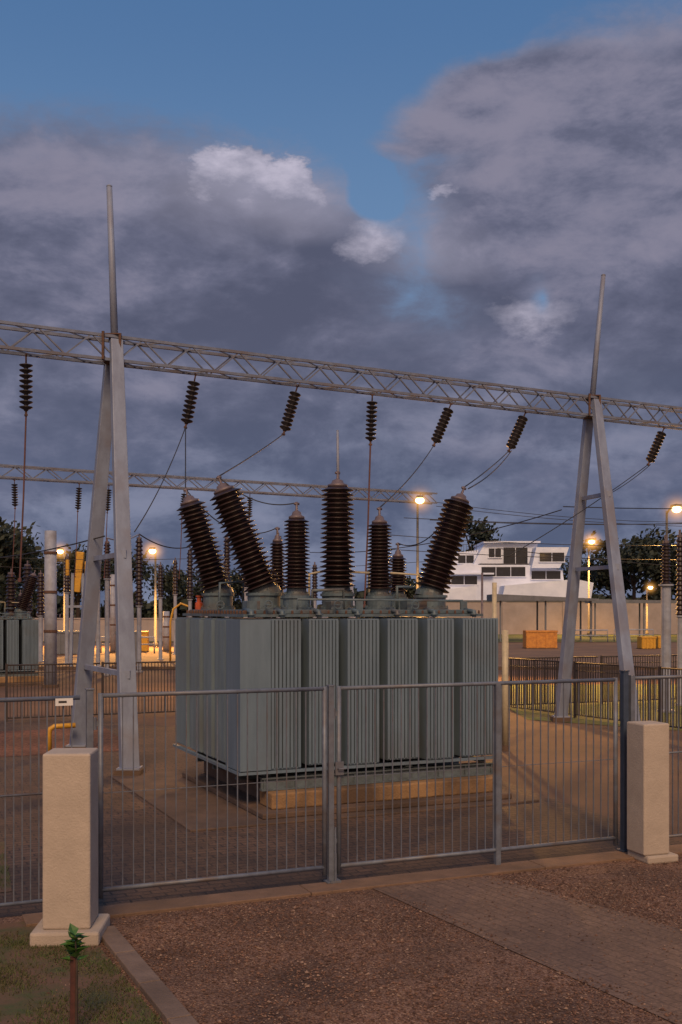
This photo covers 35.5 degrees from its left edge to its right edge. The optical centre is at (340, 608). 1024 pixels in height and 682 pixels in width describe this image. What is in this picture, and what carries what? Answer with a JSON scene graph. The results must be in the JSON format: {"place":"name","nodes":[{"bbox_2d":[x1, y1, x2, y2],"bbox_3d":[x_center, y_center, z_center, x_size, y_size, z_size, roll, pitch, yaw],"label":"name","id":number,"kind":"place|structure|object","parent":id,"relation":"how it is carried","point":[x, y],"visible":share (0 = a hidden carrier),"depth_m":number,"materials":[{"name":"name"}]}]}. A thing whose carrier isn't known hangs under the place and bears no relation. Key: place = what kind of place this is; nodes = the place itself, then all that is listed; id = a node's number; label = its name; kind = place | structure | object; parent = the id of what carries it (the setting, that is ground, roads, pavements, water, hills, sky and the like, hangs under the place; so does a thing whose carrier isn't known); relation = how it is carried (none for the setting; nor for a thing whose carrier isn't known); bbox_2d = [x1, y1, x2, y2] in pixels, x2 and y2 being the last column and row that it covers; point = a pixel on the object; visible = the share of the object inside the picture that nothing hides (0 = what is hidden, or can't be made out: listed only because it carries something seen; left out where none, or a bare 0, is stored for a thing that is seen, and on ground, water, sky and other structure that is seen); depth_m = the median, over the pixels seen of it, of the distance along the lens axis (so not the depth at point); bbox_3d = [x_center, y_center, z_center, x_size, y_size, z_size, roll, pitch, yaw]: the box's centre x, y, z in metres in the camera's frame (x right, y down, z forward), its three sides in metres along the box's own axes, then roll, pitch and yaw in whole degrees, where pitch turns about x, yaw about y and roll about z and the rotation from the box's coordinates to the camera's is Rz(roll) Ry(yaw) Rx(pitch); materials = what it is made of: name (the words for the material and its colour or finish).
{"place":"outdoors","nodes":[
{"label":"outdoors","id":0,"kind":"place"},
{"bbox_2d":[0,854,681,1023],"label":"gravel forecourt","id":1,"kind":"structure","parent":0,"point":[191,993],"depth_m":7.53,"materials":[{"name":"gravel"}]},
{"bbox_2d":[0,695,79,906],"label":"fence panel","id":2,"kind":"object","parent":1,"relation":"on","point":[22,700],"visible":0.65,"depth_m":8.60,"materials":[{"name":"grey paint"}]},
{"bbox_2d":[55,698,72,705],"bbox_3d":[-2.257,0.760,8.698,0.140,0.060,0.008,0,0,-23],"label":"sign tag","id":3,"kind":"object","parent":2,"relation":"attached to","point":[63,701],"visible":1,"depth_m":8.70,"materials":[{"name":"paint"}]},
{"bbox_2d":[101,926,198,1023],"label":"kerb","id":4,"kind":"structure","parent":1,"relation":"on","point":[160,997],"depth_m":7.06,"materials":[{"name":"concrete"}]},
{"bbox_2d":[22,844,681,926],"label":"gate sill slab","id":5,"kind":"structure","parent":1,"relation":"on","point":[182,903],"depth_m":9.52,"materials":[{"name":"concrete"}]},
{"bbox_2d":[85,688,93,747],"bbox_3d":[-2.075,1.579,8.807,0.110,1.842,0.110,0,0,-23],"label":"gate post","id":6,"kind":"object","parent":5,"relation":"on","point":[89,717],"visible":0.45,"depth_m":8.79,"materials":[{"name":"metal"}]},
{"bbox_2d":[94,686,326,898],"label":"gate","id":7,"kind":"structure","parent":6,"relation":"attached to","point":[101,888],"depth_m":9.21,"materials":[{"name":"metal"}]},
{"bbox_2d":[324,685,334,883],"bbox_3d":[-0.093,1.594,9.639,0.100,1.812,0.100,0,0,-23],"label":"gate post","id":8,"kind":"object","parent":5,"relation":"on","point":[330,782],"visible":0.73,"depth_m":9.62,"materials":[{"name":"metal"}]},
{"bbox_2d":[330,677,617,883],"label":"gate","id":9,"kind":"structure","parent":8,"relation":"attached to","point":[497,848],"depth_m":10.26,"materials":[{"name":"metal"}]},
{"bbox_2d":[616,670,629,851],"bbox_3d":[2.894,1.564,10.894,0.124,1.872,0.124,0,0,-23],"label":"gate post","id":10,"kind":"object","parent":5,"relation":"on","point":[624,697],"visible":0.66,"depth_m":10.87,"materials":[{"name":"metal"}]},
{"bbox_2d":[629,675,681,837],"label":"fence panel","id":11,"kind":"object","parent":5,"relation":"on","point":[632,678],"visible":0.47,"depth_m":11.07,"materials":[{"name":"grey paint"}]},
{"bbox_2d":[627,721,677,863],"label":"concrete pillar","id":12,"kind":"structure","parent":1,"relation":"on","point":[647,792],"depth_m":10.49,"materials":[{"name":"concrete"}]},
{"bbox_2d":[0,718,681,917],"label":"yard paving","id":13,"kind":"structure","parent":0,"point":[219,886],"depth_m":11.48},
{"bbox_2d":[0,842,11,891],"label":"grass patch","id":14,"kind":"object","parent":13,"relation":"on","point":[8,887],"visible":0.5,"depth_m":9.99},
{"bbox_2d":[5,663,99,721],"bbox_3d":[-6.474,1.860,24.015,2.080,1.280,0.050,0,0,-24],"label":"fence panel","id":15,"kind":"object","parent":13,"relation":"on","point":[24,672],"visible":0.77,"depth_m":23.85,"materials":[{"name":"paint"}]},
{"bbox_2d":[0,727,118,756],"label":"gravel bed","id":16,"kind":"object","parent":13,"relation":"on","point":[59,742],"visible":0.5,"depth_m":20.01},
{"bbox_2d":[48,723,75,750],"bbox_3d":[-4.798,2.228,18.256,0.495,0.544,0.120,0,0,-17],"label":"bent pipe","id":17,"kind":"object","parent":13,"relation":"on","point":[58,726],"visible":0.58,"depth_m":18.19,"materials":[{"name":"metal"}]},
{"bbox_2d":[110,761,538,831],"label":"concrete plinth","id":18,"kind":"structure","parent":13,"relation":"on","point":[201,800],"depth_m":13.40,"materials":[{"name":"concrete"}]},
{"bbox_2d":[173,471,497,790],"bbox_3d":[-0.146,0.150,14.778,3.842,4.100,3.006,0,0,-24],"label":"power transformer","id":19,"kind":"object","parent":18,"relation":"on","point":[396,640],"visible":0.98,"depth_m":13.76,"materials":[{"name":"grey paint"}]},
{"bbox_2d":[0,613,681,841],"bbox_3d":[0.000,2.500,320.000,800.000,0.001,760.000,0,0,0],"label":"ground","id":20,"kind":"structure","parent":0,"point":[160,718],"depth_m":19.65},
{"bbox_2d":[0,675,43,686],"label":"concrete plinth","id":21,"kind":"structure","parent":20,"relation":"on","point":[2,681],"depth_m":34.69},
{"bbox_2d":[5,569,16,619],"bbox_3d":[-11.441,0.552,37.000,0.400,3.895,0.400,0,0,0],"label":"post insulator","id":22,"kind":"object","parent":21,"relation":"on","point":[11,591],"visible":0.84,"depth_m":36.89,"materials":[{"name":"ceramic"}]},
{"bbox_2d":[0,570,38,676],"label":"power transformer","id":23,"kind":"object","parent":21,"relation":"on","point":[19,640],"visible":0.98,"depth_m":34.99,"materials":[{"name":"grey metal"}]},
{"bbox_2d":[22,561,32,613],"bbox_3d":[-11.166,0.390,38.000,0.400,4.220,0.400,0,0,0],"label":"post insulator","id":24,"kind":"object","parent":21,"relation":"on","point":[27,568],"visible":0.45,"depth_m":37.89,"materials":[{"name":"ceramic"}]},
{"bbox_2d":[42,530,58,687],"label":"support column","id":25,"kind":"structure","parent":20,"relation":"on","point":[50,602],"depth_m":33.74,"materials":[{"name":"white paint"}]},
{"bbox_2d":[0,921,162,1023],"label":"grass corner","id":26,"kind":"object","parent":20,"relation":"on","point":[13,1005],"depth_m":7.00,"materials":[{"name":"plant"}]},
{"bbox_2d":[30,748,109,946],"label":"concrete pillar","id":27,"kind":"structure","parent":26,"relation":"on","point":[70,835],"depth_m":7.94,"materials":[{"name":"concrete"}]},
{"bbox_2d":[60,923,89,1023],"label":"sapling","id":28,"kind":"object","parent":26,"relation":"on","point":[73,947],"visible":1,"depth_m":6.18,"materials":[{"name":"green plant"}]},
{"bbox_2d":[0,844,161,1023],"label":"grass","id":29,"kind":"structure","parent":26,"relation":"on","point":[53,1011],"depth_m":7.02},
{"bbox_2d":[103,538,110,675],"bbox_3d":[-8.769,-0.081,40.000,0.306,5.162,0.300,0,0,0],"label":"post insulator","id":30,"kind":"object","parent":20,"relation":"on","point":[107,578],"visible":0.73,"depth_m":39.92,"materials":[{"name":"white paint"}]},
{"bbox_2d":[83,549,153,612],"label":"tree","id":31,"kind":"object","parent":20,"relation":"on","point":[134,564],"visible":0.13,"depth_m":109.29,"materials":[{"name":"green plant"}]},
{"bbox_2d":[101,661,174,717],"bbox_3d":[-4.540,1.860,24.882,2.080,1.280,0.052,0,0,-24],"label":"fence panel","id":32,"kind":"object","parent":20,"relation":"on","point":[112,663],"visible":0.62,"depth_m":24.91,"materials":[{"name":"paint"}]},
{"bbox_2d":[135,534,142,672],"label":"post insulator","id":33,"kind":"object","parent":20,"relation":"on","point":[139,575],"visible":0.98,"depth_m":41.91,"materials":[{"name":"ceramic"}]},
{"bbox_2d":[142,564,203,616],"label":"tree","id":34,"kind":"object","parent":20,"relation":"on","point":[167,588],"visible":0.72,"depth_m":108.74,"materials":[{"name":"green plant"}]},
{"bbox_2d":[0,430,436,617],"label":"steel gantry","id":35,"kind":"object","parent":20,"relation":"on","point":[131,475],"visible":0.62,"depth_m":38.32,"materials":[{"name":"metal"}]},
{"bbox_2d":[229,568,270,609],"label":"tree","id":36,"kind":"object","parent":20,"relation":"on","point":[236,588],"visible":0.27,"depth_m":124.02,"materials":[{"name":"green plant"}]},
{"bbox_2d":[312,562,317,617],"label":"post insulator","id":37,"kind":"object","parent":20,"relation":"on","point":[314,580],"visible":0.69,"depth_m":49.91,"materials":[{"name":"ceramic"}]},
{"bbox_2d":[0,583,655,617],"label":"distant woodland","id":38,"kind":"object","parent":20,"relation":"on","point":[147,612],"visible":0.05,"depth_m":164.98,"materials":[{"name":"green plant"}]},
{"bbox_2d":[0,184,681,775],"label":"steel gantry","id":39,"kind":"object","parent":20,"relation":"on","point":[112,432],"visible":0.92,"depth_m":18.30,"materials":[{"name":"metal"}]},
{"bbox_2d":[19,353,32,415],"bbox_3d":[-4.934,-3.508,16.710,0.209,0.976,0.212,0,0,-31],"label":"insulator string","id":40,"kind":"object","parent":39,"relation":"hanging from","point":[25,386],"visible":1,"depth_m":16.66,"materials":[{"name":"ceramic"}]},
{"bbox_2d":[18,416,26,581],"bbox_3d":[-4.992,-1.730,16.711,0.144,2.620,0.060,0,0,0],"label":"dropper rod","id":41,"kind":"object","parent":40,"relation":"hanging from","point":[19,579],"visible":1,"depth_m":16.70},
{"bbox_2d":[181,373,199,428],"bbox_3d":[-2.541,-3.517,18.026,0.209,0.976,0.212,8,-7,14],"label":"insulator string","id":42,"kind":"object","parent":39,"relation":"hanging from","point":[190,402],"visible":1,"depth_m":17.97,"materials":[{"name":"ceramic"}]},
{"bbox_2d":[280,385,300,435],"bbox_3d":[-0.896,-3.530,18.929,0.209,0.976,0.212,24,-14,-40],"label":"insulator string","id":43,"kind":"object","parent":39,"relation":"hanging from","point":[291,408],"visible":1,"depth_m":18.87,"materials":[{"name":"ceramic"}]},
{"bbox_2d":[365,393,377,445],"bbox_3d":[0.563,-3.509,19.745,0.212,0.976,0.209,3,-3,-10],"label":"insulator string","id":44,"kind":"object","parent":39,"relation":"hanging from","point":[371,420],"visible":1,"depth_m":19.69,"materials":[{"name":"ceramic"}]},
{"bbox_2d":[363,445,370,607],"bbox_3d":[0.488,-1.533,19.514,0.057,3.022,0.461,0,0,19],"label":"dropper rod","id":45,"kind":"object","parent":44,"relation":"hanging from","point":[364,604],"visible":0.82,"depth_m":19.52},
{"bbox_2d":[431,402,452,446],"bbox_3d":[1.954,-3.550,20.522,0.212,0.976,0.209,23,-13,-3],"label":"insulator string","id":46,"kind":"object","parent":39,"relation":"hanging from","point":[442,423],"visible":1,"depth_m":20.46,"materials":[{"name":"ceramic"}]},
{"bbox_2d":[506,410,527,452],"bbox_3d":[3.537,-3.559,21.389,0.209,0.976,0.212,9,-22,44],"label":"insulator string","id":47,"kind":"object","parent":39,"relation":"hanging from","point":[517,430],"visible":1,"depth_m":21.33,"materials":[{"name":"ceramic"}]},
{"bbox_2d":[646,426,665,465],"bbox_3d":[6.884,-3.555,23.284,0.212,0.976,0.209,29,-11,-19],"label":"insulator string","id":48,"kind":"object","parent":39,"relation":"hanging from","point":[656,445],"visible":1,"depth_m":23.23,"materials":[{"name":"ceramic"}]},
{"bbox_2d":[507,465,647,556],"bbox_3d":[4.942,-2.070,21.851,4.415,2.153,0.018,0,0,-38],"label":"power cable","id":49,"kind":"object","parent":48,"relation":"hanging from","point":[574,515],"visible":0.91,"depth_m":21.61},
{"bbox_2d":[32,666,676,669],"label":"road kerb","id":50,"kind":"structure","parent":20,"relation":"on","point":[173,667],"depth_m":43.70,"materials":[{"name":"concrete"}]},
{"bbox_2d":[43,634,676,641],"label":"grass verge","id":51,"kind":"object","parent":20,"relation":"on","point":[519,638],"depth_m":89.42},
{"bbox_2d":[0,519,40,614],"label":"tree","id":52,"kind":"object","parent":51,"relation":"on","point":[16,570],"visible":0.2,"depth_m":88.30,"materials":[{"name":"green plant"}]},
{"bbox_2d":[0,516,42,607],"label":"tree","id":53,"kind":"object","parent":51,"relation":"on","point":[6,540],"visible":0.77,"depth_m":84.93,"materials":[{"name":"green plant"}]},
{"bbox_2d":[0,544,84,617],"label":"tree","id":54,"kind":"object","parent":51,"relation":"on","point":[41,562],"visible":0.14,"depth_m":95.41,"materials":[{"name":"green plant"}]},
{"bbox_2d":[57,543,113,617],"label":"tree","id":55,"kind":"object","parent":51,"relation":"on","point":[78,597],"visible":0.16,"depth_m":99.43,"materials":[{"name":"green plant"}]},
{"bbox_2d":[0,618,173,640],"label":"perimeter wall","id":56,"kind":"structure","parent":51,"relation":"on","point":[147,624],"depth_m":82.00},
{"bbox_2d":[487,594,598,641],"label":"walkway canopy","id":57,"kind":"object","parent":51,"relation":"on","point":[502,597],"visible":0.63,"depth_m":79.80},
{"bbox_2d":[587,538,594,634],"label":"street lamp","id":58,"kind":"object","parent":51,"relation":"on","point":[591,541],"visible":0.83,"depth_m":98.93,"materials":[{"name":"metal"}]},
{"bbox_2d":[585,599,676,636],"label":"walkway canopy","id":59,"kind":"object","parent":51,"relation":"on","point":[630,601],"visible":0.57,"depth_m":94.80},
{"bbox_2d":[388,575,421,598],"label":"tree","id":60,"kind":"object","parent":20,"relation":"on","point":[409,592],"visible":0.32,"depth_m":129.26,"materials":[{"name":"green plant"}]},
{"bbox_2d":[415,495,423,616],"bbox_3d":[2.800,-1.150,37.900,1.877,7.300,1.877,0,0,45],"label":"street lamp","id":61,"kind":"object","parent":20,"relation":"on","point":[419,499],"visible":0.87,"depth_m":38.96,"materials":[{"name":"metal"}]},
{"bbox_2d":[462,515,502,551],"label":"tree","id":62,"kind":"object","parent":20,"relation":"on","point":[481,537],"visible":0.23,"depth_m":124.21,"materials":[{"name":"green plant"}]},
{"bbox_2d":[492,583,496,617],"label":"support column","id":63,"kind":"structure","parent":20,"relation":"on","point":[494,600],"depth_m":18.86,"materials":[{"name":"beige paint"}]},
{"bbox_2d":[502,630,508,750],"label":"support column","id":64,"kind":"structure","parent":20,"relation":"on","point":[505,746],"depth_m":18.75,"materials":[{"name":"beige paint"}]},
{"bbox_2d":[508,658,570,714],"bbox_3d":[4.679,1.850,25.555,0.050,1.300,2.470,0,0,-30],"label":"fence panel","id":65,"kind":"object","parent":20,"relation":"on","point":[533,667],"visible":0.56,"depth_m":25.63,"materials":[{"name":"paint"}]},
{"bbox_2d":[508,656,597,705],"bbox_3d":[5.370,1.860,27.299,2.835,1.280,0.050,0,0,-21],"label":"fence panel","id":66,"kind":"object","parent":20,"relation":"on","point":[575,657],"visible":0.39,"depth_m":27.23,"materials":[{"name":"paint"}]},
{"bbox_2d":[557,558,609,593],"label":"tree","id":67,"kind":"object","parent":20,"relation":"on","point":[583,575],"visible":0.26,"depth_m":133.28,"materials":[{"name":"green plant"}]},
{"bbox_2d":[508,684,681,730],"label":"grass strip","id":68,"kind":"object","parent":20,"relation":"on","point":[544,716],"depth_m":26.39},
{"bbox_2d":[573,661,656,720],"bbox_3d":[5.962,1.850,23.355,0.050,1.300,2.470,0,0,-30],"label":"fence panel","id":69,"kind":"object","parent":68,"relation":"on","point":[575,689],"visible":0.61,"depth_m":23.69,"materials":[{"name":"paint"}]},
{"bbox_2d":[600,655,676,701],"bbox_3d":[8.102,1.860,28.349,2.835,1.280,0.050,0,0,-21],"label":"fence panel","id":70,"kind":"object","parent":68,"relation":"on","point":[635,662],"visible":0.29,"depth_m":28.30,"materials":[{"name":"paint"}]},
{"bbox_2d":[657,535,674,712],"bbox_3d":[7.859,0.356,25.800,0.408,4.288,0.398,0,0,0],"label":"post insulator","id":71,"kind":"object","parent":68,"relation":"on","point":[665,584],"visible":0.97,"depth_m":25.70,"materials":[{"name":"white paint"}]},
{"bbox_2d":[658,666,681,728],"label":"fence panel","id":72,"kind":"object","parent":68,"relation":"on","point":[660,670],"visible":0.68,"depth_m":21.94,"materials":[{"name":"paint"}]},
{"bbox_2d":[675,530,681,705],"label":"post insulator","id":73,"kind":"object","parent":68,"relation":"on","point":[679,596],"visible":0.98,"depth_m":27.44,"materials":[{"name":"white paint"}]},
{"bbox_2d":[583,548,640,598],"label":"tree","id":74,"kind":"object","parent":20,"relation":"on","point":[599,576],"visible":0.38,"depth_m":128.94,"materials":[{"name":"green plant"}]},
{"bbox_2d":[581,524,681,599],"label":"tree","id":75,"kind":"object","parent":20,"relation":"on","point":[638,552],"visible":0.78,"depth_m":123.45,"materials":[{"name":"green plant"}]},
{"bbox_2d":[642,538,676,599],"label":"tree","id":76,"kind":"object","parent":20,"relation":"on","point":[672,573],"visible":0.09,"depth_m":127.30,"materials":[{"name":"green plant"}]},
{"bbox_2d":[0,0,681,612],"label":"sky","id":77,"kind":"structure","parent":0,"point":[445,188],"materials":[{"name":"blue"}]},
{"bbox_2d":[39,643,676,665],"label":"road","id":78,"kind":"structure","parent":0,"point":[516,650],"depth_m":59.40,"materials":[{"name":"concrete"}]},
{"bbox_2d":[36,570,43,661],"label":"post insulator","id":79,"kind":"object","parent":78,"relation":"on","point":[40,598],"visible":0.88,"depth_m":49.90,"materials":[{"name":"white paint"}]},
{"bbox_2d":[57,548,64,630],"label":"street lamp","id":80,"kind":"object","parent":78,"relation":"on","point":[60,551],"visible":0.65,"depth_m":70.93,"materials":[{"name":"metal"}]},
{"bbox_2d":[64,553,69,662],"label":"post insulator","id":81,"kind":"object","parent":78,"relation":"on","point":[66,587],"visible":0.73,"depth_m":47.92,"materials":[{"name":"white paint"}]},
{"bbox_2d":[57,631,78,654],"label":"equipment cabinet","id":82,"kind":"object","parent":78,"relation":"on","point":[60,642],"visible":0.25,"depth_m":57.60,"materials":[{"name":"metal"}]},
{"bbox_2d":[66,552,85,665],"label":"disconnect switch","id":83,"kind":"object","parent":78,"relation":"on","point":[77,583],"visible":0.63,"depth_m":44.94,"materials":[{"name":"metal"}]},
{"bbox_2d":[95,576,100,665],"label":"post insulator","id":84,"kind":"object","parent":78,"relation":"on","point":[98,640],"visible":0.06,"depth_m":45.92,"materials":[{"name":"white paint"}]},
{"bbox_2d":[110,574,115,652],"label":"support column","id":85,"kind":"structure","parent":78,"relation":"on","point":[112,616],"depth_m":59.86,"materials":[{"name":"white paint"}]},
{"bbox_2d":[141,631,148,651],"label":"barrier block","id":86,"kind":"object","parent":78,"relation":"on","point":[144,648],"depth_m":61.63,"materials":[{"name":"yellow paint"}]},
{"bbox_2d":[149,547,157,647],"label":"street lamp","id":87,"kind":"object","parent":78,"relation":"on","point":[152,550],"visible":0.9,"depth_m":68.63,"materials":[{"name":"metal"}]},
{"bbox_2d":[157,562,163,659],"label":"post insulator","id":88,"kind":"object","parent":78,"relation":"on","point":[160,596],"visible":0.99,"depth_m":51.92,"materials":[{"name":"white paint"}]},
{"bbox_2d":[162,611,169,651],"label":"support column","id":89,"kind":"structure","parent":78,"relation":"on","point":[166,616],"depth_m":61.83,"materials":[{"name":"white paint"}]},
{"bbox_2d":[172,558,177,654],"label":"post insulator","id":90,"kind":"object","parent":78,"relation":"on","point":[175,579],"visible":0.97,"depth_m":57.92,"materials":[{"name":"white paint"}]},
{"bbox_2d":[169,603,187,660],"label":"bent pipe","id":91,"kind":"object","parent":78,"relation":"on","point":[179,604],"visible":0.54,"depth_m":49.96,"materials":[{"name":"metal"}]},
{"bbox_2d":[186,547,193,616],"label":"post insulator","id":92,"kind":"object","parent":78,"relation":"on","point":[189,582],"visible":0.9,"depth_m":45.91,"materials":[{"name":"ceramic"}]},
{"bbox_2d":[223,537,230,617],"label":"post insulator","id":93,"kind":"object","parent":78,"relation":"on","point":[226,551],"visible":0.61,"depth_m":43.90,"materials":[{"name":"ceramic"}]},
{"bbox_2d":[523,630,557,648],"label":"barrier block","id":94,"kind":"object","parent":78,"relation":"on","point":[539,639],"depth_m":66.60,"materials":[{"name":"orange paint"}]},
{"bbox_2d":[636,636,656,648],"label":"barrier block","id":95,"kind":"object","parent":78,"relation":"on","point":[646,642],"depth_m":65.61,"materials":[{"name":"yellow paint"}]},
{"bbox_2d":[309,509,561,552],"bbox_3d":[1.950,-1.934,28.850,0.024,0.553,11.872,0,0,-30],"label":"power cable","id":96,"kind":"object","parent":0,"point":[468,535],"visible":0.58,"depth_m":25.96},
{"bbox_2d":[429,541,593,616],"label":"white building","id":97,"kind":"structure","parent":0,"point":[535,575],"depth_m":110.51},
{"bbox_2d":[447,576,477,584],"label":"window","id":98,"kind":"structure","parent":97,"relation":"in","point":[457,580],"depth_m":110.50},
{"bbox_2d":[457,555,473,563],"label":"window","id":99,"kind":"structure","parent":97,"relation":"in","point":[463,559],"depth_m":113.29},
{"bbox_2d":[480,567,525,576],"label":"window","id":100,"kind":"structure","parent":97,"relation":"in","point":[498,571],"depth_m":110.50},
{"bbox_2d":[503,548,527,563],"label":"window","id":101,"kind":"structure","parent":97,"relation":"in","point":[513,559],"depth_m":111.94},
{"bbox_2d":[530,571,561,579],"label":"window","id":102,"kind":"structure","parent":97,"relation":"in","point":[535,575],"depth_m":110.50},
{"bbox_2d":[538,553,564,562],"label":"window","id":103,"kind":"structure","parent":97,"relation":"in","point":[541,560],"depth_m":109.62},
{"bbox_2d":[391,549,660,559],"bbox_3d":[12.750,-1.847,35.000,22.590,0.527,0.024,0,0,-5],"label":"power cable","id":104,"kind":"object","parent":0,"point":[533,556],"visible":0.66,"depth_m":34.40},
{"bbox_2d":[373,875,681,1023],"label":"path","id":105,"kind":"structure","parent":0,"point":[573,952],"depth_m":8.17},
{"bbox_2d":[388,534,675,545],"bbox_3d":[12.500,-2.599,36.000,23.347,1.022,0.024,0,0,-10],"label":"power cable","id":106,"kind":"object","parent":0,"point":[542,543],"visible":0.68,"depth_m":34.95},
{"bbox_2d":[438,600,676,633],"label":"boundary wall","id":107,"kind":"structure","parent":0,"point":[518,617],"depth_m":104.50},
{"bbox_2d":[434,520,681,524],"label":"power cable","id":108,"kind":"object","parent":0,"point":[572,524],"visible":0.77,"depth_m":30.93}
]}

